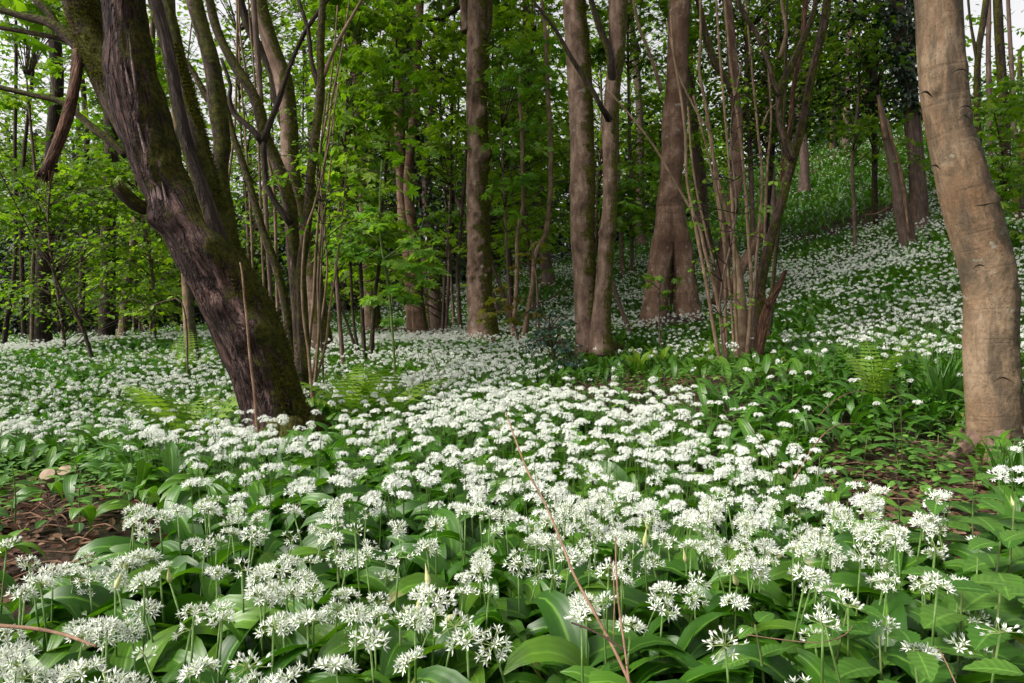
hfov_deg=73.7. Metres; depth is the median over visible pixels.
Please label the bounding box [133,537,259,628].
wild garlic
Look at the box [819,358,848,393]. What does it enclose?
nettle like herb
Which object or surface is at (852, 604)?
wild garlic
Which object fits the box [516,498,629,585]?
wild garlic
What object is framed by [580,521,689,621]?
wild garlic
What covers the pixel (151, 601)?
wild garlic
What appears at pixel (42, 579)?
wild garlic
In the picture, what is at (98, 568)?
wild garlic
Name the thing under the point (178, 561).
wild garlic
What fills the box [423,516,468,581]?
wild garlic
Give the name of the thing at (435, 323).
ivy flecked tree
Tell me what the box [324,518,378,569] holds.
wild garlic
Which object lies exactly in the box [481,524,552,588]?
wild garlic
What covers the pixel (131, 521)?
wild garlic
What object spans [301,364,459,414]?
fern
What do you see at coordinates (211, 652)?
wild garlic
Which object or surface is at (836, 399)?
bramble cane
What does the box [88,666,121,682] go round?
wild garlic
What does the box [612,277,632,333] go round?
leaning pole
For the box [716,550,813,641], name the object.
wild garlic
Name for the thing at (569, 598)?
wild garlic
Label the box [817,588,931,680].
wild garlic
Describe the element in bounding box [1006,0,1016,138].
skyline tree
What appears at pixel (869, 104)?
evergreen tree
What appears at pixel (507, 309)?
leafy sapling
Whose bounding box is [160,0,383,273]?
leafy sapling
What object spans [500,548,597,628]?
wild garlic
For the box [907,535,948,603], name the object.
wild garlic
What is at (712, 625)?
wild garlic
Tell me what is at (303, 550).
wild garlic
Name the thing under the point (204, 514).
wild garlic
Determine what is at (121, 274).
leafy sapling
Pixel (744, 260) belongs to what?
stout tree
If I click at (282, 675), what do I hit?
wild garlic
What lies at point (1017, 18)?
sky
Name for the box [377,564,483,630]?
wild garlic
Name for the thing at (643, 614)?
wild garlic
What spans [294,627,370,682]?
wild garlic
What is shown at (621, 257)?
background tree
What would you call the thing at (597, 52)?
leafy sapling
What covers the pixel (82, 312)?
slim tree
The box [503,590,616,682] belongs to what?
wild garlic
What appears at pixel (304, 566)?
wild garlic
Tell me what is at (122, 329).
pale background tree
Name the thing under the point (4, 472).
seedling ground cover
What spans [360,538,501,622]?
wild garlic
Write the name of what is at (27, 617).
wild garlic
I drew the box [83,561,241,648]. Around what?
wild garlic
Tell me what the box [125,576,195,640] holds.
wild garlic
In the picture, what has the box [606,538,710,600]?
wild garlic
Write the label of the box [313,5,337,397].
hazel rod
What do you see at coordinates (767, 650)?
nettle like herb
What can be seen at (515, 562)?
wild garlic
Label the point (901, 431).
dead twig
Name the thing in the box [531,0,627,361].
twin stemmed sycamore
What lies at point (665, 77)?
young tree
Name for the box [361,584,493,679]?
wild garlic
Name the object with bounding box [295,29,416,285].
young tree
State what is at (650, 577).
wild garlic
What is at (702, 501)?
wild garlic
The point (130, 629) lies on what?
wild garlic
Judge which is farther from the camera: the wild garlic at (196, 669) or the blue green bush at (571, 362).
the blue green bush at (571, 362)
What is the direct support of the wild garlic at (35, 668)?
on the ground at (882, 455)
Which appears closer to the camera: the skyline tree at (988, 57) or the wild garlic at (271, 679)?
the wild garlic at (271, 679)
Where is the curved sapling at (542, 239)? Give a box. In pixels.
[521,0,552,344]
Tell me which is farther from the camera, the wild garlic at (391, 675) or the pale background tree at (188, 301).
the pale background tree at (188, 301)
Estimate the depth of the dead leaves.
2.27 m
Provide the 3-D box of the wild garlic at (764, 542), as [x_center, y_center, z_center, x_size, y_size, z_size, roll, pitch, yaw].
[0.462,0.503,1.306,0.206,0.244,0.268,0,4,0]
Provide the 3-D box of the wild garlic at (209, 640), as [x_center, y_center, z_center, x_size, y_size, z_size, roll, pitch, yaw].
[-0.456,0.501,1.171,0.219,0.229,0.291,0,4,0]
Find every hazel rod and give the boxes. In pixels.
[229,0,238,396]
[238,0,278,313]
[238,36,253,269]
[248,0,264,287]
[301,82,338,404]
[309,0,349,351]
[312,68,336,377]
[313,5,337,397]
[314,158,347,382]
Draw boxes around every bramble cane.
[746,625,853,642]
[794,423,856,480]
[818,391,860,415]
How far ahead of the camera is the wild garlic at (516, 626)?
1.18 m
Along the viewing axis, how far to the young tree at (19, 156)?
19.23 m
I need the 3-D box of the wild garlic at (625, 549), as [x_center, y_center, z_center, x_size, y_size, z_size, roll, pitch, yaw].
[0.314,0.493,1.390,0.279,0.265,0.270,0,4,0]
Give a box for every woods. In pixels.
[0,0,1023,307]
[0,14,1022,321]
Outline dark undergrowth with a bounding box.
[0,73,1023,334]
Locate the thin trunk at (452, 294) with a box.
[412,0,503,327]
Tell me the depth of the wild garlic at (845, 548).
1.35 m
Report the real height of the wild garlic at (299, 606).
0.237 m
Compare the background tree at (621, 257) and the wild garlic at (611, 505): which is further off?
the background tree at (621, 257)
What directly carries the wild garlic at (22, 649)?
on the ground at (882, 455)
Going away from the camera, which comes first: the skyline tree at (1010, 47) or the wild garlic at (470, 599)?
the wild garlic at (470, 599)
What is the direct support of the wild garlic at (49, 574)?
on the ground at (882, 455)
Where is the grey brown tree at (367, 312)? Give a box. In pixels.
[349,10,383,333]
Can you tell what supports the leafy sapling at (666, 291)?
on the ground at (882, 455)
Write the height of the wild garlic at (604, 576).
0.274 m
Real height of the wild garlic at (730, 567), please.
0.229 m
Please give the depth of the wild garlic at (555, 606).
1.09 m
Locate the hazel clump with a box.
[608,0,831,373]
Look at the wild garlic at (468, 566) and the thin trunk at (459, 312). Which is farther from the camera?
the thin trunk at (459, 312)
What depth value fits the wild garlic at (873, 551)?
1.41 m
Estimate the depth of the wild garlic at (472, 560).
1.23 m
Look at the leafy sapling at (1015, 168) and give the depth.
7.31 m
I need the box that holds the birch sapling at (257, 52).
[251,0,272,303]
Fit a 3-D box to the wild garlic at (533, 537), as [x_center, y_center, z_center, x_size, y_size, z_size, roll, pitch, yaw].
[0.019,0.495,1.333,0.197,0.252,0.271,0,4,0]
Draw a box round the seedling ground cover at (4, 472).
[0,352,1023,653]
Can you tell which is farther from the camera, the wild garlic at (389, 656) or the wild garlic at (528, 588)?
the wild garlic at (528, 588)
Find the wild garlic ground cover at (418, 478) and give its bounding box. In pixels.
[0,92,1023,682]
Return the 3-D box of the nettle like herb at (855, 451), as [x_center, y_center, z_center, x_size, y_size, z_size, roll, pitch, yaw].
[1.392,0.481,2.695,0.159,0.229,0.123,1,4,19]
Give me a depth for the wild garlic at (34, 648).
1.03 m
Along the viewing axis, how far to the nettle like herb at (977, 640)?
0.95 m
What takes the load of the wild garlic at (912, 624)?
on the ground at (882, 455)
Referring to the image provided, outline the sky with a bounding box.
[0,0,1023,300]
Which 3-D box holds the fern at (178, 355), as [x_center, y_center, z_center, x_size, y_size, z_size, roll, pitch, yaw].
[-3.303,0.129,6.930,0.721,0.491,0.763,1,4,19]
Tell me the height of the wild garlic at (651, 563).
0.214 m
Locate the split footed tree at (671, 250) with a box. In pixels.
[632,0,703,332]
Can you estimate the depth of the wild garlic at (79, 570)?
1.20 m
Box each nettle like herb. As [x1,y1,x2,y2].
[0,460,39,531]
[5,409,50,444]
[64,468,98,522]
[81,413,119,439]
[316,523,356,602]
[722,611,787,682]
[804,591,885,682]
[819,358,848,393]
[832,623,926,682]
[846,435,889,478]
[865,416,931,474]
[877,628,954,682]
[894,490,985,576]
[899,565,1023,682]
[913,579,1023,682]
[920,432,955,486]
[936,473,1017,545]
[938,493,1023,599]
[942,328,961,357]
[947,529,1023,642]
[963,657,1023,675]
[975,436,1023,474]
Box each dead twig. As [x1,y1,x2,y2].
[0,624,96,647]
[32,507,75,538]
[38,477,63,535]
[68,434,78,477]
[375,328,410,329]
[428,341,445,399]
[505,411,630,682]
[512,285,569,328]
[571,622,628,653]
[610,557,614,640]
[614,536,630,682]
[736,408,783,482]
[895,466,899,525]
[899,392,902,468]
[938,648,955,682]
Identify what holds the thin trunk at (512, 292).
on the ground at (882, 455)
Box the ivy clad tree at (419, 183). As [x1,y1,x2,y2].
[402,0,439,333]
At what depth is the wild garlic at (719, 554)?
1.29 m
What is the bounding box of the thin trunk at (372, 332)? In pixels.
[368,0,399,361]
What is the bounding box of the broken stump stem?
[754,269,787,360]
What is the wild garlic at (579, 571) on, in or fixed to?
on the ground at (882, 455)
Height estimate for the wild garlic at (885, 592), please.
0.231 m
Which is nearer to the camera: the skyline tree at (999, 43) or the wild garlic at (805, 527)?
the wild garlic at (805, 527)
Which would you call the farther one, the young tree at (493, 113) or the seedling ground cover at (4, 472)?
the young tree at (493, 113)
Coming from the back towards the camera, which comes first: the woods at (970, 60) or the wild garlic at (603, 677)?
the woods at (970, 60)
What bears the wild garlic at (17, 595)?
on the ground at (882, 455)
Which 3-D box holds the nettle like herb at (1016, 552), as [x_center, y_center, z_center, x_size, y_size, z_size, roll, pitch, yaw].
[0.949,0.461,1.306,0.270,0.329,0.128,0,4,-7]
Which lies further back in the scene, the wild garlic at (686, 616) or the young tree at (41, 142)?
the young tree at (41, 142)
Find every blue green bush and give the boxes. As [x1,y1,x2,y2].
[520,308,585,370]
[553,350,591,377]
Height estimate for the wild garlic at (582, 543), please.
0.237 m
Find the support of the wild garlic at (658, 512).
on the ground at (882, 455)
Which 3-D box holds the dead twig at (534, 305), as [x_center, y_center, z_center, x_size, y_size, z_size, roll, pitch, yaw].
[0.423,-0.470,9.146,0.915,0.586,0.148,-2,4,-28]
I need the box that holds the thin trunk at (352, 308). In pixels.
[339,16,360,358]
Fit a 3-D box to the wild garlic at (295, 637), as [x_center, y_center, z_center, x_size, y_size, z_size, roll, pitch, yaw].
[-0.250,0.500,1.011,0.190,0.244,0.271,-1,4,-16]
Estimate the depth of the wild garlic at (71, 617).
1.17 m
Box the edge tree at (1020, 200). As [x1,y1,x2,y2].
[1012,97,1023,222]
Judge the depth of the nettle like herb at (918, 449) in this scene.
2.91 m
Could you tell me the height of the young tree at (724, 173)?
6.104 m
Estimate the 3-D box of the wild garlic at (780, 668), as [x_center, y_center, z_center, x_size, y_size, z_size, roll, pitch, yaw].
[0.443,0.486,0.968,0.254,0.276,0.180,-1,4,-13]
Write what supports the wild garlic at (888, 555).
on the ground at (882, 455)
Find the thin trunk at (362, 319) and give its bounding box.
[348,32,367,358]
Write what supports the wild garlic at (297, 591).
on the ground at (882, 455)
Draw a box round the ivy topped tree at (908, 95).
[876,0,931,232]
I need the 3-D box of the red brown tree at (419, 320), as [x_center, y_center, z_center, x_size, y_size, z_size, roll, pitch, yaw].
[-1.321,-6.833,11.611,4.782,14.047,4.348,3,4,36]
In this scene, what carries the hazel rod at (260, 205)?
on the ground at (882, 455)
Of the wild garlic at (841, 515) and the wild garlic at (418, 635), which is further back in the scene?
the wild garlic at (841, 515)
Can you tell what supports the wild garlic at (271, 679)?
on the ground at (882, 455)
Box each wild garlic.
[0,535,30,629]
[0,554,81,640]
[0,564,175,650]
[0,582,40,644]
[0,624,26,676]
[0,638,131,682]
[0,645,35,682]
[0,646,21,682]
[0,652,56,682]
[2,640,41,658]
[4,660,43,682]
[8,675,52,682]
[9,554,121,650]
[12,585,99,659]
[21,571,47,638]
[23,573,92,650]
[28,548,195,653]
[35,550,100,593]
[37,563,155,637]
[39,640,111,668]
[40,659,74,682]
[41,567,164,682]
[43,504,147,587]
[43,561,139,652]
[46,513,142,601]
[47,569,159,637]
[55,653,106,682]
[58,566,128,631]
[60,617,97,640]
[64,623,102,661]
[72,508,174,566]
[76,585,104,654]
[82,555,127,579]
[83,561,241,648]
[83,616,126,680]
[85,502,188,595]
[87,555,205,651]
[88,624,185,679]
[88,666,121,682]
[89,521,198,575]
[89,617,191,682]
[92,502,239,599]
[99,662,182,682]
[114,572,168,682]
[114,616,145,677]
[116,501,227,605]
[119,522,215,612]
[122,597,214,682]
[123,671,156,682]
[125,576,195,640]
[132,640,242,681]
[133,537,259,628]
[152,598,234,676]
[156,536,263,580]
[164,610,320,682]
[165,568,286,657]
[167,568,218,636]
[168,611,286,682]
[171,606,289,675]
[175,601,210,682]
[176,654,220,682]
[185,496,259,591]
[186,494,220,581]
[188,532,227,610]
[199,516,283,604]
[200,525,270,612]
[201,510,327,593]
[204,565,266,652]
[208,582,325,682]
[217,596,350,662]
[219,527,322,580]
[226,579,282,660]
[226,640,327,682]
[227,502,326,579]
[227,649,272,679]
[234,557,264,643]
[235,560,278,682]
[240,527,263,577]
[240,670,265,682]
[244,584,365,659]
[250,660,309,682]
[251,523,327,575]
[251,609,398,665]
[254,553,387,608]
[255,503,304,576]
[264,558,294,609]
[264,672,290,682]
[274,592,390,679]
[275,578,325,666]
[281,529,299,575]
[282,587,430,680]
[282,608,391,682]
[285,547,386,612]
[287,522,365,602]
[288,568,398,676]
[290,539,383,605]
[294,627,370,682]
[299,578,324,657]
[301,555,354,605]
[302,625,438,682]
[310,547,414,673]
[311,604,433,682]
[312,653,360,682]
[313,582,429,669]
[317,531,458,619]
[322,605,484,677]
[323,508,373,595]
[324,496,402,598]
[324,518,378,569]
[330,664,413,682]
[334,549,374,614]
[335,606,502,674]
[339,602,373,677]
[340,519,470,577]
[343,522,368,621]
[353,545,450,615]
[357,604,415,682]
[359,616,388,671]
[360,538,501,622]
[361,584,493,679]
[367,605,488,680]
[372,582,497,656]
[374,568,458,609]
[376,555,397,605]
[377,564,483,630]
[387,502,476,582]
[390,608,506,682]
[393,646,424,682]
[416,596,502,646]
[422,564,506,629]
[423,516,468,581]
[423,612,532,665]
[438,548,534,641]
[444,625,515,682]
[446,502,534,583]
[450,545,495,640]
[451,571,509,613]
[451,585,541,682]
[453,501,511,581]
[456,551,505,651]
[464,557,540,642]
[471,508,565,581]
[473,624,631,682]
[475,543,583,622]
[477,506,506,565]
[481,512,555,576]
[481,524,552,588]
[498,589,683,679]
[499,519,541,597]
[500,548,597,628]
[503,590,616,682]
[506,569,585,671]
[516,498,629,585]
[520,537,591,633]
[523,533,565,617]
[525,531,551,579]
[525,557,621,667]
[527,559,596,625]
[530,583,604,635]
[540,533,564,590]
[544,501,571,587]
[545,517,617,593]
[552,572,706,622]
[555,502,634,615]
[556,560,646,630]
[563,526,632,614]
[564,606,609,682]
[568,527,647,618]
[573,510,624,558]
[575,537,597,561]
[576,558,640,636]
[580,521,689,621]
[586,523,613,563]
[587,595,770,681]
[591,490,612,557]
[592,571,713,677]
[598,513,718,575]
[598,615,647,674]
[599,499,625,560]
[605,529,668,627]
[605,532,633,571]
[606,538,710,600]
[618,533,712,588]
[622,549,694,631]
[623,530,712,603]
[623,582,776,679]
[624,515,756,592]
[624,517,640,552]
[626,513,722,573]
[629,548,698,616]
[630,580,675,680]
[634,543,651,594]
[636,585,719,675]
[641,552,665,585]
[644,507,659,540]
[647,557,769,612]
[649,531,671,575]
[656,539,731,630]
[659,533,693,619]
[670,513,756,570]
[673,544,806,617]
[680,494,719,570]
[683,508,746,585]
[688,513,743,605]
[694,540,715,569]
[696,559,744,644]
[699,537,736,570]
[700,625,748,682]
[701,501,749,565]
[701,524,719,558]
[701,532,799,586]
[701,538,813,644]
[702,508,721,570]
[703,571,806,643]
[707,516,762,625]
[707,555,778,611]
[708,486,811,598]
[708,566,864,636]
[710,537,805,612]
[711,557,771,651]
[712,610,857,682]
[713,562,825,682]
[714,545,810,610]
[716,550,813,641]
[717,593,753,682]
[726,577,899,679]
[727,553,783,593]
[731,531,797,602]
[734,511,757,563]
[743,571,900,672]
[750,548,897,614]
[752,535,842,610]
[753,565,799,640]
[754,500,782,558]
[754,538,779,555]
[760,541,804,632]
[763,513,800,557]
[766,541,840,581]
[768,527,887,599]
[775,501,844,546]
[780,579,878,680]
[784,527,826,596]
[785,673,810,682]
[788,521,932,600]
[789,603,841,682]
[791,535,845,601]
[797,523,816,542]
[797,545,874,619]
[798,519,844,597]
[798,592,907,681]
[799,625,929,682]
[803,532,903,590]
[803,582,897,665]
[810,534,936,634]
[817,555,896,609]
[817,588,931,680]
[824,507,852,533]
[827,552,848,571]
[831,510,951,571]
[831,575,935,639]
[832,593,863,678]
[835,533,912,590]
[842,516,861,550]
[843,632,978,681]
[846,557,871,609]
[849,640,943,682]
[853,492,882,554]
[855,526,910,615]
[856,513,950,569]
[856,537,876,563]
[856,570,1023,682]
[857,505,877,553]
[858,504,927,580]
[858,508,950,560]
[863,485,890,542]
[867,516,1014,628]
[867,535,1021,636]
[869,574,973,667]
[871,618,1021,682]
[873,520,952,575]
[874,529,938,588]
[890,536,935,590]
[890,580,940,653]
[899,647,1023,682]
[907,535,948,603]
[915,545,948,569]
[924,488,966,578]
[925,497,1023,608]
[926,608,1023,671]
[927,524,1008,575]
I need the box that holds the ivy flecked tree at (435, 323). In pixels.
[419,0,459,339]
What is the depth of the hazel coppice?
4.50 m
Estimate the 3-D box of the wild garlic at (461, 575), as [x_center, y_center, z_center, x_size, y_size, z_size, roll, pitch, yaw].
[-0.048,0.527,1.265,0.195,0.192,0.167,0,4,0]
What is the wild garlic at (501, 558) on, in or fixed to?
on the ground at (882, 455)
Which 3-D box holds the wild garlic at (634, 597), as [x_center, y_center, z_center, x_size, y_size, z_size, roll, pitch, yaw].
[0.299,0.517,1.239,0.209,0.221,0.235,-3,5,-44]
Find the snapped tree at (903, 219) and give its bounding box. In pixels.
[877,94,919,250]
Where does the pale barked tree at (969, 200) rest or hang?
on the ground at (882, 455)
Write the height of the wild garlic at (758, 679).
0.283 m
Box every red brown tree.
[392,1,411,335]
[403,0,429,338]
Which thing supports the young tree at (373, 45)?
on the ground at (882, 455)
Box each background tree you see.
[29,2,63,347]
[97,0,118,340]
[116,12,155,337]
[171,0,200,360]
[522,0,555,289]
[617,109,624,278]
[628,0,647,248]
[687,2,714,258]
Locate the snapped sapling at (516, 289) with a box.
[510,75,524,339]
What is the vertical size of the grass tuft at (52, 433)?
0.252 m
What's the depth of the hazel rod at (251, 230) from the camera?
5.29 m
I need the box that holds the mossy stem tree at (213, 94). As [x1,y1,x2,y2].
[185,0,241,423]
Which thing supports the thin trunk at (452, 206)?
on the ground at (882, 455)
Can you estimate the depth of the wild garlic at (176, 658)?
1.01 m
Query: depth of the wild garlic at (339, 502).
1.42 m
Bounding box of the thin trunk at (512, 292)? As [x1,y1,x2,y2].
[498,2,513,305]
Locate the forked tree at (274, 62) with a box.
[240,0,334,353]
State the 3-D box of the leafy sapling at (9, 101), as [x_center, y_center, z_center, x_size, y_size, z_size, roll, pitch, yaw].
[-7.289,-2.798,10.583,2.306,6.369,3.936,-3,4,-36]
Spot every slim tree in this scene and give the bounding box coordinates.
[0,0,93,358]
[1,18,17,348]
[19,36,36,340]
[77,71,89,334]
[141,238,147,331]
[766,0,787,338]
[907,1,929,219]
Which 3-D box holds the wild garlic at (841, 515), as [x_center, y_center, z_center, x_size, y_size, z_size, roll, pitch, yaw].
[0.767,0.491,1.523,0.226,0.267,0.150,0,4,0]
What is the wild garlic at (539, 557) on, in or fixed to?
on the ground at (882, 455)
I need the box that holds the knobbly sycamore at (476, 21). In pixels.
[459,0,501,342]
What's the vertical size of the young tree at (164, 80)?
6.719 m
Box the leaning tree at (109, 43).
[0,0,344,448]
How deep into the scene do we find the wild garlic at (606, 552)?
1.46 m
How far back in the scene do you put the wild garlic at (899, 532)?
1.21 m
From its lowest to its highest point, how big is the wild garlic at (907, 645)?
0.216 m
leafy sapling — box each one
[0,0,136,347]
[0,170,198,349]
[31,48,193,337]
[100,294,188,377]
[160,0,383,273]
[230,84,380,395]
[281,0,497,337]
[293,0,440,368]
[321,160,451,388]
[395,0,492,333]
[464,0,601,326]
[474,31,685,329]
[475,286,542,346]
[487,0,569,302]
[507,240,547,346]
[555,0,726,274]
[642,273,685,348]
[654,0,877,262]
[686,38,789,357]
[795,0,927,253]
[971,71,1023,249]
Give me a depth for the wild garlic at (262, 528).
1.33 m
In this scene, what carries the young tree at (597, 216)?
on the ground at (882, 455)
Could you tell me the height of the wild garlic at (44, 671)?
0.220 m
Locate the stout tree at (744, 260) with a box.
[695,0,763,313]
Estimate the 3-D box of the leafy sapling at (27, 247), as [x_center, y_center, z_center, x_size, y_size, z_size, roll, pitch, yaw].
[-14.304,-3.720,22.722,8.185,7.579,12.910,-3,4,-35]
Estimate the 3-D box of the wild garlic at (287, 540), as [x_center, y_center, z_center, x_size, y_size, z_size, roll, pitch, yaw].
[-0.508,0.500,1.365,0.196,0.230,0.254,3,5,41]
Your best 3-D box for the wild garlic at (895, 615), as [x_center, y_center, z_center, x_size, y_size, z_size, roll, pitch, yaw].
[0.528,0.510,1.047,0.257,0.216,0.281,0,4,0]
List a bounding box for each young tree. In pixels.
[0,20,19,277]
[0,25,94,327]
[0,40,123,333]
[0,41,34,322]
[16,7,157,331]
[44,4,205,331]
[62,4,202,330]
[81,47,207,332]
[95,9,246,325]
[120,86,246,325]
[195,60,314,299]
[200,45,323,303]
[206,0,342,307]
[249,0,367,289]
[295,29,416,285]
[314,3,424,286]
[373,2,466,268]
[433,0,566,288]
[433,8,555,259]
[452,0,569,261]
[533,0,665,253]
[540,22,658,245]
[588,0,692,233]
[593,61,726,208]
[604,0,726,204]
[619,70,728,195]
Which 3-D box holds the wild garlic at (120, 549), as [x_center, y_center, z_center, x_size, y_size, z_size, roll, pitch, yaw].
[-0.703,0.465,1.376,0.271,0.280,0.190,3,4,35]
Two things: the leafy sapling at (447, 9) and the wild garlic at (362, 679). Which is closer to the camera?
the wild garlic at (362, 679)
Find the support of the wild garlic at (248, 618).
on the ground at (882, 455)
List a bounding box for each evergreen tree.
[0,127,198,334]
[253,134,498,315]
[434,147,602,282]
[687,0,867,234]
[782,0,922,230]
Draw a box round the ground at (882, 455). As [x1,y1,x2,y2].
[0,119,1023,680]
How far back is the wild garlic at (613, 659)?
1.03 m
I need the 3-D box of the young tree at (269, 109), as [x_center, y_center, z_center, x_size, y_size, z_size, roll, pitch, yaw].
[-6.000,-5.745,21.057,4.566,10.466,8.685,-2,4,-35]
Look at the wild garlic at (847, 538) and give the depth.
1.48 m
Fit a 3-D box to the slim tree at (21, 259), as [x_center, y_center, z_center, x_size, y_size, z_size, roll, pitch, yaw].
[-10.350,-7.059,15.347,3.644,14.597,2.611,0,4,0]
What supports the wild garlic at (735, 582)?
on the ground at (882, 455)
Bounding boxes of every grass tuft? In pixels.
[19,419,87,443]
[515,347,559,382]
[902,346,963,416]
[968,434,1023,490]
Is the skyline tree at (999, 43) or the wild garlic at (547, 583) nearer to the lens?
the wild garlic at (547, 583)
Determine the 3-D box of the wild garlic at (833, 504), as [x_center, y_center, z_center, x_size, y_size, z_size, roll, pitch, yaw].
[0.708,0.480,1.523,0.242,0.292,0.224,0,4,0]
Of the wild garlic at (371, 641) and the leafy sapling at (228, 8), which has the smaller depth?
the wild garlic at (371, 641)
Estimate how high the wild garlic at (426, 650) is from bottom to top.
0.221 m
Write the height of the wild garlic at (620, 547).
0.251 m
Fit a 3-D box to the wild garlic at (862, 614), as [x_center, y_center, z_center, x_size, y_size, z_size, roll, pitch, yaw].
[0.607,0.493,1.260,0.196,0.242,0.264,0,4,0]
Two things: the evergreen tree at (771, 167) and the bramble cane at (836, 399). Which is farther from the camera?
the evergreen tree at (771, 167)
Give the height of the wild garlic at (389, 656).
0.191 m
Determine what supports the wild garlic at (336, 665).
on the ground at (882, 455)
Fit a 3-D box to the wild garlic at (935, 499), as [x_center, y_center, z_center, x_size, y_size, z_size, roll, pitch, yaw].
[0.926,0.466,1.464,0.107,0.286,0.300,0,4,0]
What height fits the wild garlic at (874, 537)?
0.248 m
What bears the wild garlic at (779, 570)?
on the ground at (882, 455)
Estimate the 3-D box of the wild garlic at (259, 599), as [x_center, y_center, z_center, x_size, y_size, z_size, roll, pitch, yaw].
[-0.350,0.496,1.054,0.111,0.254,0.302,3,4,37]
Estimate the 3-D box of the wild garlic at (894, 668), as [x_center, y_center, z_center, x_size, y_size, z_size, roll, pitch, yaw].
[0.486,0.512,1.133,0.243,0.222,0.222,0,4,0]
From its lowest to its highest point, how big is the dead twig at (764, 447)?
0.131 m
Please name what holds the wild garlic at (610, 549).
on the ground at (882, 455)
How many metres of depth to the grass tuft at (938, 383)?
3.56 m
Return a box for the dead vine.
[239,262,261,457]
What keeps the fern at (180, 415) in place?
on the ground at (882, 455)
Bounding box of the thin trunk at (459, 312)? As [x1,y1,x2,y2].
[456,130,466,332]
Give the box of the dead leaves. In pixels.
[0,370,1022,602]
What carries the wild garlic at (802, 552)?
on the ground at (882, 455)
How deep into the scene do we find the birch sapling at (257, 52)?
5.98 m
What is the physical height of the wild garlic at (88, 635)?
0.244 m
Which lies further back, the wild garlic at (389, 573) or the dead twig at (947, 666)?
the wild garlic at (389, 573)
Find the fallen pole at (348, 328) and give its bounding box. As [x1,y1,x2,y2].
[331,282,357,357]
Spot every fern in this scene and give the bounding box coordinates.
[72,372,300,434]
[129,330,216,369]
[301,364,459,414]
[620,347,652,375]
[643,343,680,360]
[688,341,720,356]
[839,338,917,406]
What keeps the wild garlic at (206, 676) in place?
on the ground at (882, 455)
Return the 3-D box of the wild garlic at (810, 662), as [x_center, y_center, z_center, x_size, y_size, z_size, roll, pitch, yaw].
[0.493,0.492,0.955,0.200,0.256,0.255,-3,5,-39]
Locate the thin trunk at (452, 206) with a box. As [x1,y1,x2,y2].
[441,0,455,317]
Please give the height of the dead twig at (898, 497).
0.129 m
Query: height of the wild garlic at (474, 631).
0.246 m
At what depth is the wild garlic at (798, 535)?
1.50 m
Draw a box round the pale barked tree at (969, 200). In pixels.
[913,0,1023,465]
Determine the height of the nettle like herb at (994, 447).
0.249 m
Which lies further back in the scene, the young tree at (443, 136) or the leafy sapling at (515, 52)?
the young tree at (443, 136)
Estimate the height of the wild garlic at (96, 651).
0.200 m
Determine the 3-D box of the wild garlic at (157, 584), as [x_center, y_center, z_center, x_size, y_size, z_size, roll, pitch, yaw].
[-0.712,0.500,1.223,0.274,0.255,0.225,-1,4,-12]
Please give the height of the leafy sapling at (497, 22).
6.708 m
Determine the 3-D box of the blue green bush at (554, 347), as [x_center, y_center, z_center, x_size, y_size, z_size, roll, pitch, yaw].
[0.454,0.070,6.605,0.756,0.796,2.333,0,4,0]
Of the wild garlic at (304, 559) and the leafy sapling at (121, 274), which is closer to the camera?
the wild garlic at (304, 559)
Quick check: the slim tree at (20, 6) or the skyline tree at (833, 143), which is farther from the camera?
the skyline tree at (833, 143)
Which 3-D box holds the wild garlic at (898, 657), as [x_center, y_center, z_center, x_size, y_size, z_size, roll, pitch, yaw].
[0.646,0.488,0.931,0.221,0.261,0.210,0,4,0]
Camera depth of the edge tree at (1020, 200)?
8.95 m
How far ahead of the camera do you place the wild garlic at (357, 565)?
1.14 m
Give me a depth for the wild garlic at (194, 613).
0.94 m
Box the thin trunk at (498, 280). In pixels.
[491,253,519,335]
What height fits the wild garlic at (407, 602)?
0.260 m
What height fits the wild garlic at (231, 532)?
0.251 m
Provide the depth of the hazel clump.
5.80 m
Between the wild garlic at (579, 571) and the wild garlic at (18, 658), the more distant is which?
the wild garlic at (579, 571)
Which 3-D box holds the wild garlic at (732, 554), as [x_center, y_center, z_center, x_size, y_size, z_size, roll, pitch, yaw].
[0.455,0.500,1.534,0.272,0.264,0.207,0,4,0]
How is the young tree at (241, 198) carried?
on the ground at (882, 455)
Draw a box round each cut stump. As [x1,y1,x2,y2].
[39,469,60,492]
[57,465,80,483]
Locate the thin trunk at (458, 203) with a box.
[357,0,512,315]
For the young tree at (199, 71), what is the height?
11.652 m
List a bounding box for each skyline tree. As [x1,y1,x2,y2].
[762,0,776,214]
[793,1,810,195]
[829,0,839,150]
[841,0,853,147]
[967,0,989,143]
[986,0,993,155]
[993,0,1010,155]
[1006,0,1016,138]
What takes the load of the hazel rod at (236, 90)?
on the ground at (882, 455)
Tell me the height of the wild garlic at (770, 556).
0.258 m
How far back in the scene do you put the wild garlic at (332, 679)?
0.91 m
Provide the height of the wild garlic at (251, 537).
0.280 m
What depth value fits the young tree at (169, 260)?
14.41 m
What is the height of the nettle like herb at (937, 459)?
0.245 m
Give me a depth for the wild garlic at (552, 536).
1.26 m
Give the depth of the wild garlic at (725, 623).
1.13 m
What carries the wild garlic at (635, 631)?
on the ground at (882, 455)
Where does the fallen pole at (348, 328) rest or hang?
on the ground at (882, 455)

